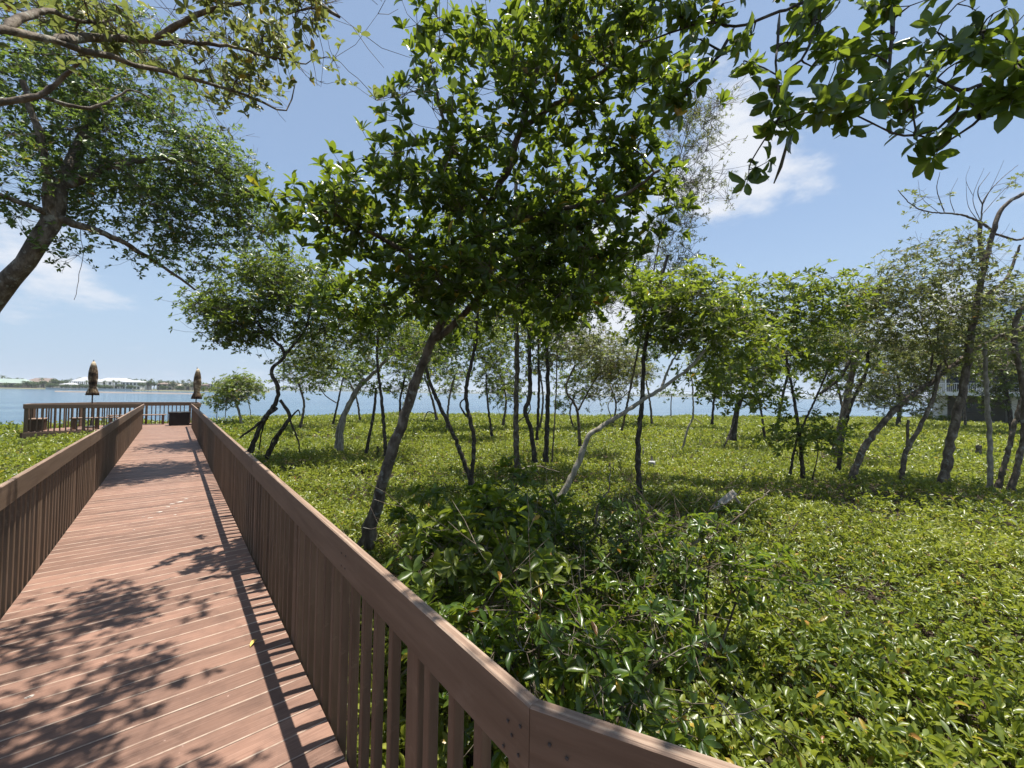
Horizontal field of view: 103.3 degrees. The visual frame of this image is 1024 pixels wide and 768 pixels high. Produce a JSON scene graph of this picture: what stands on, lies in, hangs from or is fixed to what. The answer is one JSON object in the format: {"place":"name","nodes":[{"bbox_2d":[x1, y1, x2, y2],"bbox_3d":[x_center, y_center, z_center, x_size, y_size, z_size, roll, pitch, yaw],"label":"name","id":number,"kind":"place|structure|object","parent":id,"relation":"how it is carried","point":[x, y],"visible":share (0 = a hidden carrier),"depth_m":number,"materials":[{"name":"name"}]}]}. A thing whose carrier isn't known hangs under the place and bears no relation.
{"place":"outdoors","nodes":[
{"label":"outdoors","id":0,"kind":"place"},
{"bbox_2d":[0,387,269,391],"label":"shore","id":1,"kind":"structure","parent":0,"point":[132,390],"depth_m":325.46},
{"bbox_2d":[0,382,10,387],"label":"tree","id":2,"kind":"object","parent":1,"relation":"on","point":[6,384],"visible":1,"depth_m":331.33,"materials":[{"name":"green plant"}]},
{"bbox_2d":[0,379,37,387],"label":"house","id":3,"kind":"structure","parent":1,"relation":"on","point":[13,381],"depth_m":336.20,"materials":[{"name":"white"}]},
{"bbox_2d":[29,381,40,387],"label":"tree","id":4,"kind":"object","parent":1,"relation":"on","point":[34,383],"visible":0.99,"depth_m":325.64,"materials":[{"name":"green plant"}]},
{"bbox_2d":[30,378,59,387],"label":"house","id":5,"kind":"structure","parent":1,"relation":"on","point":[38,379],"depth_m":361.59,"materials":[{"name":"beige paint"}]},
{"bbox_2d":[49,378,57,387],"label":"tree","id":6,"kind":"object","parent":1,"relation":"on","point":[52,381],"visible":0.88,"depth_m":331.23,"materials":[{"name":"green plant"}]},
{"bbox_2d":[54,380,63,387],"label":"tree","id":7,"kind":"object","parent":1,"relation":"on","point":[59,382],"visible":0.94,"depth_m":333.68,"materials":[{"name":"green plant"}]},
{"bbox_2d":[60,383,80,387],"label":"house","id":8,"kind":"structure","parent":1,"relation":"on","point":[70,384],"depth_m":329.69,"materials":[{"name":"beige paint"}]},
{"bbox_2d":[69,377,102,388],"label":"house","id":9,"kind":"structure","parent":1,"relation":"on","point":[82,380],"depth_m":336.45,"materials":[{"name":"white paint"}]},
{"bbox_2d":[100,378,131,388],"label":"house","id":10,"kind":"structure","parent":1,"relation":"on","point":[121,380],"depth_m":345.10,"materials":[{"name":"white paint"}]},
{"bbox_2d":[124,384,137,388],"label":"tree","id":11,"kind":"object","parent":1,"relation":"on","point":[128,386],"visible":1,"depth_m":320.51,"materials":[{"name":"green plant"}]},
{"bbox_2d":[122,380,150,389],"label":"house","id":12,"kind":"structure","parent":1,"relation":"on","point":[133,383],"depth_m":330.19,"materials":[{"name":"white paint"}]},
{"bbox_2d":[148,381,157,389],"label":"tree","id":13,"kind":"object","parent":1,"relation":"on","point":[155,383],"visible":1,"depth_m":339.17,"materials":[{"name":"green plant"}]},
{"bbox_2d":[157,382,178,389],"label":"house","id":14,"kind":"structure","parent":1,"relation":"on","point":[166,384],"depth_m":345.19,"materials":[{"name":"beige paint"}]},
{"bbox_2d":[168,380,179,386],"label":"tree","id":15,"kind":"object","parent":1,"relation":"on","point":[174,383],"visible":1,"depth_m":337.41,"materials":[{"name":"green plant"}]},
{"bbox_2d":[176,383,193,389],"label":"house","id":16,"kind":"structure","parent":1,"relation":"on","point":[190,388],"depth_m":350.03,"materials":[{"name":"beige paint"}]},
{"bbox_2d":[0,387,931,436],"bbox_3d":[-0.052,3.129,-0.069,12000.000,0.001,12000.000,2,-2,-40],"label":"water","id":17,"kind":"structure","parent":0,"point":[12,401],"depth_m":98.45,"materials":[{"name":"blue liquid"}]},
{"bbox_2d":[46,388,131,390],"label":"seawall","id":18,"kind":"object","parent":17,"relation":"in","point":[87,389],"visible":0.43,"depth_m":314.63,"materials":[{"name":"concrete"}]},
{"bbox_2d":[55,391,201,393],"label":"sand bar","id":19,"kind":"object","parent":17,"relation":"in","point":[130,392],"visible":0.43,"depth_m":197.20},
{"bbox_2d":[0,416,1023,767],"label":"ground","id":20,"kind":"structure","parent":0,"point":[768,760],"depth_m":8.53,"materials":[{"name":"green plant"}]},
{"bbox_2d":[20,430,91,451],"bbox_3d":[-8.753,2.989,7.482,4.945,2.367,28.750,2,-2,-40],"label":"boardwalk frame","id":21,"kind":"object","parent":20,"relation":"on","point":[34,440],"depth_m":15.30,"materials":[{"name":"brown wood"}]},
{"bbox_2d":[0,404,144,619],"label":"railing","id":22,"kind":"object","parent":21,"relation":"attached to","point":[43,503],"visible":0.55,"depth_m":4.14,"materials":[{"name":"brown wood"}]},
{"bbox_2d":[28,423,190,431],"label":"platform deck","id":23,"kind":"structure","parent":21,"relation":"on","point":[143,426],"depth_m":17.58,"materials":[{"name":"brown wood"}]},
{"bbox_2d":[28,418,47,430],"bbox_3d":[-18.305,1.560,15.636,0.410,0.466,0.850,2,-2,-40],"label":"bench","id":24,"kind":"object","parent":23,"relation":"on","point":[33,425],"visible":0.79,"depth_m":15.42,"materials":[{"name":"brown wood"}]},
{"bbox_2d":[85,360,98,427],"bbox_3d":[-17.760,0.401,17.146,0.480,2.868,0.480,2,-2,-40],"label":"patio umbrella","id":25,"kind":"object","parent":23,"relation":"on","point":[92,390],"visible":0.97,"depth_m":17.09,"materials":[{"name":"fabric"}]},
{"bbox_2d":[69,417,118,429],"bbox_3d":[-17.059,1.603,16.647,1.500,0.466,0.410,2,-2,-40],"label":"bench","id":26,"kind":"object","parent":23,"relation":"on","point":[74,423],"visible":0.57,"depth_m":16.41,"materials":[{"name":"brown wood"}]},
{"bbox_2d":[107,414,165,423],"bbox_3d":[-17.224,1.645,18.635,2.000,0.466,0.410,2,-2,-40],"label":"bench","id":27,"kind":"object","parent":23,"relation":"on","point":[111,420],"visible":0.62,"depth_m":18.87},
{"bbox_2d":[168,411,189,425],"bbox_3d":[-15.414,1.597,18.765,0.780,0.629,0.555,2,-2,-40],"label":"storage box","id":28,"kind":"object","parent":23,"relation":"on","point":[179,417],"visible":1,"depth_m":18.59,"materials":[{"name":"black wicker"}]},
{"bbox_2d":[189,368,201,424],"bbox_3d":[-14.949,0.563,19.173,0.480,2.728,0.480,2,-2,-40],"label":"patio umbrella","id":29,"kind":"object","parent":23,"relation":"on","point":[196,394],"visible":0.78,"depth_m":19.11,"materials":[{"name":"fabric"}]},
{"bbox_2d":[22,402,200,454],"bbox_3d":[-16.990,2.021,17.692,5.269,2.390,2.528,2,-2,-40],"label":"railing","id":30,"kind":"object","parent":21,"relation":"attached to","point":[30,410],"visible":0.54,"depth_m":16.26,"materials":[{"name":"brown wood"}]},
{"bbox_2d":[0,427,348,767],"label":"boardwalk","id":31,"kind":"structure","parent":21,"relation":"on","point":[124,643],"depth_m":2.74,"materials":[{"name":"brown wood"}]},
{"bbox_2d":[25,501,182,697],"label":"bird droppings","id":32,"kind":"object","parent":31,"relation":"on","point":[134,529],"visible":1,"depth_m":5.42,"materials":[{"name":"white"}]},
{"bbox_2d":[191,404,742,767],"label":"railing","id":33,"kind":"object","parent":31,"relation":"attached to","point":[312,563],"visible":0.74,"depth_m":1.70,"materials":[{"name":"wood"}]},
{"bbox_2d":[0,0,311,312],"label":"leaning tree","id":34,"kind":"object","parent":20,"relation":"on","point":[63,186],"visible":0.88,"depth_m":7.66,"materials":[{"name":"green plant"}]},
{"bbox_2d":[0,0,441,138],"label":"overhanging tree","id":35,"kind":"object","parent":20,"relation":"on","point":[106,36],"visible":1,"depth_m":3.20,"materials":[{"name":"green plant"}]},
{"bbox_2d":[200,367,268,423],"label":"tree","id":36,"kind":"object","parent":20,"relation":"on","point":[229,390],"visible":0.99,"depth_m":26.64,"materials":[{"name":"green plant"}]},
{"bbox_2d":[248,330,343,427],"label":"background tree","id":37,"kind":"object","parent":20,"relation":"on","point":[284,374],"visible":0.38,"depth_m":23.90,"materials":[{"name":"green plant"}]},
{"bbox_2d":[284,351,367,423],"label":"slender tree","id":38,"kind":"object","parent":20,"relation":"on","point":[346,375],"visible":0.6,"depth_m":25.94,"materials":[{"name":"green plant"}]},
{"bbox_2d":[334,450,593,713],"bbox_3d":[-0.366,1.708,3.310,2.318,2.241,1.716,2,-2,-40],"label":"mangrove shrub","id":39,"kind":"object","parent":20,"relation":"on","point":[461,558],"visible":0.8,"depth_m":3.22,"materials":[{"name":"green plant"}]},
{"bbox_2d":[386,386,586,611],"bbox_3d":[-0.371,1.443,4.847,2.592,2.848,1.501,1,-1,10],"label":"mangrove shrub","id":40,"kind":"object","parent":20,"relation":"on","point":[521,502],"visible":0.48,"depth_m":4.79,"materials":[{"name":"green plant"}]},
{"bbox_2d":[0,410,1023,767],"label":"ground cover","id":41,"kind":"object","parent":20,"relation":"on","point":[924,680],"depth_m":6.31,"materials":[{"name":"green plant"}]},
{"bbox_2d":[155,238,362,459],"bbox_3d":[-7.962,-1.210,13.124,5.412,7.306,4.091,1,-1,-9],"label":"mangrove tree","id":42,"kind":"object","parent":41,"relation":"on","point":[282,286],"visible":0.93,"depth_m":12.70,"materials":[{"name":"green plant"}]},
{"bbox_2d":[263,288,451,449],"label":"leaning tree","id":43,"kind":"object","parent":41,"relation":"on","point":[340,427],"visible":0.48,"depth_m":14.92,"materials":[{"name":"green plant"}]},
{"bbox_2d":[324,328,404,419],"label":"background tree","id":44,"kind":"object","parent":41,"relation":"on","point":[362,373],"visible":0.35,"depth_m":29.94,"materials":[{"name":"green plant"}]},
{"bbox_2d":[348,364,381,452],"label":"thin tree","id":45,"kind":"object","parent":41,"relation":"on","point":[372,388],"visible":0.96,"depth_m":14.45,"materials":[{"name":"green plant"}]},
{"bbox_2d":[336,276,438,455],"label":"thin tree","id":46,"kind":"object","parent":41,"relation":"on","point":[390,348],"visible":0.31,"depth_m":13.95,"materials":[{"name":"green plant"}]},
{"bbox_2d":[359,317,435,435],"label":"background tree","id":47,"kind":"object","parent":41,"relation":"on","point":[387,389],"visible":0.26,"depth_m":19.95,"materials":[{"name":"green plant"}]},
{"bbox_2d":[398,333,464,419],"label":"background tree","id":48,"kind":"object","parent":41,"relation":"on","point":[427,385],"visible":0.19,"depth_m":31.91,"materials":[{"name":"green plant"}]},
{"bbox_2d":[412,306,487,427],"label":"background tree","id":49,"kind":"object","parent":41,"relation":"on","point":[456,362],"visible":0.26,"depth_m":24.93,"materials":[{"name":"green plant"}]},
{"bbox_2d":[383,208,548,485],"bbox_3d":[-1.060,-0.912,9.835,3.620,6.880,3.267,2,-2,-40],"label":"forked tree","id":50,"kind":"object","parent":41,"relation":"on","point":[468,471],"visible":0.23,"depth_m":9.76,"materials":[{"name":"green plant"}]},
{"bbox_2d":[423,320,535,425],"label":"background tree","id":51,"kind":"object","parent":41,"relation":"on","point":[458,379],"visible":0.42,"depth_m":26.02,"materials":[{"name":"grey plant"}]},
{"bbox_2d":[246,0,733,549],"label":"mangrove tree","id":52,"kind":"object","parent":41,"relation":"on","point":[478,252],"visible":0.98,"depth_m":4.79,"materials":[{"name":"green plant"}]},
{"bbox_2d":[460,299,525,435],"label":"background tree","id":53,"kind":"object","parent":41,"relation":"on","point":[492,364],"visible":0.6,"depth_m":20.91,"materials":[{"name":"green plant"}]},
{"bbox_2d":[467,171,565,468],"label":"straight tree","id":54,"kind":"object","parent":41,"relation":"on","point":[516,407],"visible":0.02,"depth_m":12.44,"materials":[{"name":"brown plant"}]},
{"bbox_2d":[499,319,561,439],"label":"thin tree","id":55,"kind":"object","parent":41,"relation":"on","point":[538,397],"visible":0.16,"depth_m":14.96,"materials":[{"name":"brown plant"}]},
{"bbox_2d":[491,312,588,427],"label":"background tree","id":56,"kind":"object","parent":41,"relation":"on","point":[542,366],"visible":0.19,"depth_m":26.82,"materials":[{"name":"green plant"}]},
{"bbox_2d":[522,465,558,471],"bbox_3d":[0.621,1.883,9.006,0.897,0.144,0.067,1,-1,1],"label":"dead branch","id":57,"kind":"object","parent":41,"relation":"on","point":[541,466],"visible":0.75,"depth_m":8.99,"materials":[{"name":"grey wood"}]},
{"bbox_2d":[530,326,585,461],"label":"thin tree","id":58,"kind":"object","parent":41,"relation":"on","point":[543,355],"visible":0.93,"depth_m":11.00,"materials":[{"name":"green plant"}]},
{"bbox_2d":[491,221,634,462],"bbox_3d":[1.108,-1.552,11.979,3.491,7.797,3.834,2,-2,-40],"label":"dark tree","id":59,"kind":"object","parent":41,"relation":"on","point":[530,427],"visible":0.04,"depth_m":11.95,"materials":[{"name":"brown plant"}]},
{"bbox_2d":[503,235,642,461],"bbox_3d":[1.822,-1.107,12.280,3.574,7.065,3.444,2,-2,-40],"label":"dark tree","id":60,"kind":"object","parent":41,"relation":"on","point":[547,429],"visible":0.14,"depth_m":12.43,"materials":[{"name":"green plant"}]},
{"bbox_2d":[545,336,614,427],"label":"background tree","id":61,"kind":"object","parent":41,"relation":"on","point":[559,404],"visible":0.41,"depth_m":27.93,"materials":[{"name":"green plant"}]},
{"bbox_2d":[537,306,654,446],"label":"tree","id":62,"kind":"object","parent":41,"relation":"on","point":[611,371],"visible":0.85,"depth_m":15.64,"materials":[{"name":"green plant"}]},
{"bbox_2d":[654,385,684,415],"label":"tree","id":63,"kind":"object","parent":41,"relation":"on","point":[668,392],"visible":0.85,"depth_m":42.02,"materials":[{"name":"green plant"}]},
{"bbox_2d":[589,64,755,430],"bbox_3d":[4.547,-3.928,12.311,5.220,11.034,3.389,1,-1,11],"label":"wispy tree","id":64,"kind":"object","parent":41,"relation":"on","point":[695,182],"visible":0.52,"depth_m":11.82,"materials":[{"name":"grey plant"}]},
{"bbox_2d":[610,254,744,498],"bbox_3d":[3.675,-0.177,9.299,2.940,5.663,2.282,1,-1,-3],"label":"upright tree","id":65,"kind":"object","parent":41,"relation":"on","point":[639,327],"visible":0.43,"depth_m":9.19,"materials":[{"name":"green plant"}]},
{"bbox_2d":[556,255,810,505],"bbox_3d":[3.615,-0.059,8.839,3.069,5.445,5.164,6,-5,-75],"label":"leaning tree","id":66,"kind":"object","parent":41,"relation":"on","point":[727,320],"visible":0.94,"depth_m":8.46,"materials":[{"name":"green plant"}]},
{"bbox_2d":[657,351,714,447],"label":"thin tree","id":67,"kind":"object","parent":41,"relation":"on","point":[685,436],"visible":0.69,"depth_m":16.98,"materials":[{"name":"brown plant"}]},
{"bbox_2d":[677,327,739,423],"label":"background tree","id":68,"kind":"object","parent":41,"relation":"on","point":[713,407],"visible":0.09,"depth_m":29.94,"materials":[{"name":"green plant"}]},
{"bbox_2d":[712,489,742,509],"bbox_3d":[4.417,2.379,8.364,0.836,0.406,0.256,1,-1,-20],"label":"rock","id":69,"kind":"object","parent":41,"relation":"on","point":[729,496],"visible":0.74,"depth_m":8.27,"materials":[{"name":"grey stone"}]},
{"bbox_2d":[697,345,790,450],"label":"dark tree","id":70,"kind":"object","parent":41,"relation":"on","point":[732,435],"visible":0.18,"depth_m":18.86,"materials":[{"name":"green plant"}]},
{"bbox_2d":[670,258,886,479],"bbox_3d":[7.179,-0.368,11.014,5.688,5.844,2.875,1,-1,-6],"label":"tree","id":71,"kind":"object","parent":41,"relation":"on","point":[810,299],"visible":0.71,"depth_m":10.71,"materials":[{"name":"green plant"}]},
{"bbox_2d":[718,313,863,437],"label":"background tree","id":72,"kind":"object","parent":41,"relation":"on","point":[787,378],"visible":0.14,"depth_m":23.55,"materials":[{"name":"green plant"}]},
{"bbox_2d":[799,322,890,405],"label":"background tree","id":73,"kind":"object","parent":41,"relation":"on","point":[830,390],"visible":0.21,"depth_m":25.77,"materials":[{"name":"green plant"}]},
{"bbox_2d":[799,298,938,457],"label":"pale tree","id":74,"kind":"object","parent":41,"relation":"on","point":[846,401],"visible":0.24,"depth_m":15.92,"materials":[{"name":"green plant"}]},
{"bbox_2d":[805,255,943,471],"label":"crooked tree","id":75,"kind":"object","parent":41,"relation":"on","point":[893,334],"visible":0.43,"depth_m":12.41,"materials":[{"name":"green plant"}]},
{"bbox_2d":[843,318,995,425],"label":"background tree","id":76,"kind":"object","parent":41,"relation":"on","point":[901,387],"visible":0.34,"depth_m":33.43,"materials":[{"name":"green plant"}]},
{"bbox_2d":[839,282,1023,481],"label":"leaning tree","id":77,"kind":"object","parent":41,"relation":"on","point":[871,438],"visible":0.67,"depth_m":11.45,"materials":[{"name":"green plant"}]},
{"bbox_2d":[881,317,1015,483],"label":"thin tree","id":78,"kind":"object","parent":41,"relation":"on","point":[906,450],"visible":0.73,"depth_m":11.26,"materials":[{"name":"green plant"}]},
{"bbox_2d":[931,315,1023,487],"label":"thin tree","id":79,"kind":"object","parent":41,"relation":"on","point":[990,463],"visible":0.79,"depth_m":10.86,"materials":[{"name":"green plant"}]},
{"bbox_2d":[952,268,1023,490],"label":"curved tree","id":80,"kind":"object","parent":41,"relation":"on","point":[1015,476],"visible":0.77,"depth_m":10.48,"materials":[{"name":"grey plant"}]},
{"bbox_2d":[970,339,1023,488],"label":"thin tree","id":81,"kind":"object","parent":41,"relation":"on","point":[999,481],"visible":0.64,"depth_m":10.70,"materials":[{"name":"brown plant"}]},
{"bbox_2d":[400,495,811,767],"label":"mangrove shrub","id":82,"kind":"object","parent":20,"relation":"on","point":[553,641],"visible":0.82,"depth_m":2.29,"materials":[{"name":"green plant"}]},
{"bbox_2d":[571,353,668,426],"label":"background tree","id":83,"kind":"object","parent":20,"relation":"on","point":[595,390],"visible":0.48,"depth_m":29.64,"materials":[{"name":"green plant"}]},
{"bbox_2d":[517,445,755,690],"bbox_3d":[0.881,1.688,3.943,2.156,2.359,2.403,2,-2,-40],"label":"mangrove shrub","id":84,"kind":"object","parent":20,"relation":"on","point":[626,568],"visible":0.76,"depth_m":3.64,"materials":[{"name":"green plant"}]},
{"bbox_2d":[589,470,610,534],"bbox_3d":[1.036,1.332,4.573,0.094,0.646,0.516,0,-2,40],"label":"dead branch","id":85,"kind":"object","parent":84,"relation":"attached to","point":[596,514],"visible":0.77,"depth_m":4.50,"materials":[{"name":"wood"}]},
{"bbox_2d":[609,320,685,423],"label":"background tree","id":86,"kind":"object","parent":20,"relation":"on","point":[653,355],"visible":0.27,"depth_m":32.86,"materials":[{"name":"green plant"}]},
{"bbox_2d":[599,446,846,698],"bbox_3d":[1.846,1.686,3.829,1.987,2.380,1.687,1,-1,-14],"label":"mangrove shrub","id":87,"kind":"object","parent":20,"relation":"on","point":[733,577],"visible":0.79,"depth_m":3.65,"materials":[{"name":"green plant"}]},
{"bbox_2d":[689,490,769,545],"bbox_3d":[2.223,1.348,4.061,0.937,0.526,0.095,1,-1,-11],"label":"dead branch","id":88,"kind":"object","parent":87,"relation":"attached to","point":[700,539],"visible":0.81,"depth_m":4.02,"materials":[{"name":"wood"}]},
{"bbox_2d":[522,0,1023,195],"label":"overhanging tree","id":89,"kind":"object","parent":20,"relation":"on","point":[973,50],"visible":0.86,"depth_m":1.87,"materials":[{"name":"green plant"}]},
{"bbox_2d":[817,161,1023,489],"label":"tall tree","id":90,"kind":"object","parent":20,"relation":"on","point":[983,256],"visible":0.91,"depth_m":10.90,"materials":[{"name":"green plant"}]},
{"bbox_2d":[913,414,936,419],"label":"bush","id":91,"kind":"object","parent":20,"relation":"on","point":[927,418],"visible":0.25,"depth_m":45.85,"materials":[{"name":"green plant"}]},
{"bbox_2d":[934,415,961,421],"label":"bush","id":92,"kind":"object","parent":20,"relation":"on","point":[946,418],"visible":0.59,"depth_m":44.14,"materials":[{"name":"green plant"}]},
{"bbox_2d":[919,299,1023,426],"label":"background tree","id":93,"kind":"object","parent":20,"relation":"on","point":[982,324],"visible":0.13,"depth_m":35.58,"materials":[{"name":"green plant"}]},
{"bbox_2d":[928,348,1023,425],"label":"condo house","id":94,"kind":"structure","parent":20,"relation":"on","point":[1000,414],"depth_m":44.76,"materials":[{"name":"grey paint"}]},
{"bbox_2d":[945,373,976,391],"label":"window","id":95,"kind":"structure","parent":94,"relation":"in","point":[952,378],"depth_m":45.68,"materials":[{"name":"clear glass"}]},
{"bbox_2d":[991,374,1017,391],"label":"window","id":96,"kind":"structure","parent":94,"relation":"in","point":[994,374],"depth_m":43.09,"materials":[{"name":"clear glass"}]},
{"bbox_2d":[975,445,981,455],"bbox_3d":[20.863,3.118,18.128,0.313,0.822,0.247,2,-2,-40],"label":"stump","id":97,"kind":"object","parent":20,"relation":"on","point":[978,448],"visible":0.56,"depth_m":18.04,"materials":[{"name":"grey wood"}]},
{"bbox_2d":[937,312,1023,433],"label":"background tree","id":98,"kind":"object","parent":20,"relation":"on","point":[1004,385],"visible":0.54,"depth_m":29.94,"materials":[{"name":"green plant"}]},
{"bbox_2d":[0,0,1023,399],"label":"sky","id":99,"kind":"structure","parent":0,"point":[837,198],"materials":[{"name":"blue"}]},
{"bbox_2d":[264,389,924,400],"bbox_3d":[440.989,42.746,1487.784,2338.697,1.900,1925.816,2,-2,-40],"label":"distant shore","id":100,"kind":"structure","parent":0,"point":[550,394],"depth_m":1151.07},
{"bbox_2d":[266,386,925,399],"bbox_3d":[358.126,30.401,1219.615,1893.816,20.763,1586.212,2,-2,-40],"label":"distant tree line","id":101,"kind":"object","parent":100,"relation":"on","point":[686,394],"visible":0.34,"depth_m":1191.11,"materials":[{"name":"green plant"}]},
{"bbox_2d":[977,294,1023,348],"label":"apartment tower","id":102,"kind":"structure","parent":100,"relation":"on","point":[1009,309],"depth_m":174.18,"materials":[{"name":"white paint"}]},
{"bbox_2d":[648,456,655,466],"bbox_3d":[4.759,2.635,13.765,0.200,0.318,0.402,0,-1,27],"label":"broken block","id":103,"kind":"object","parent":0,"point":[651,461],"depth_m":13.70,"materials":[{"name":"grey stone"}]}
]}

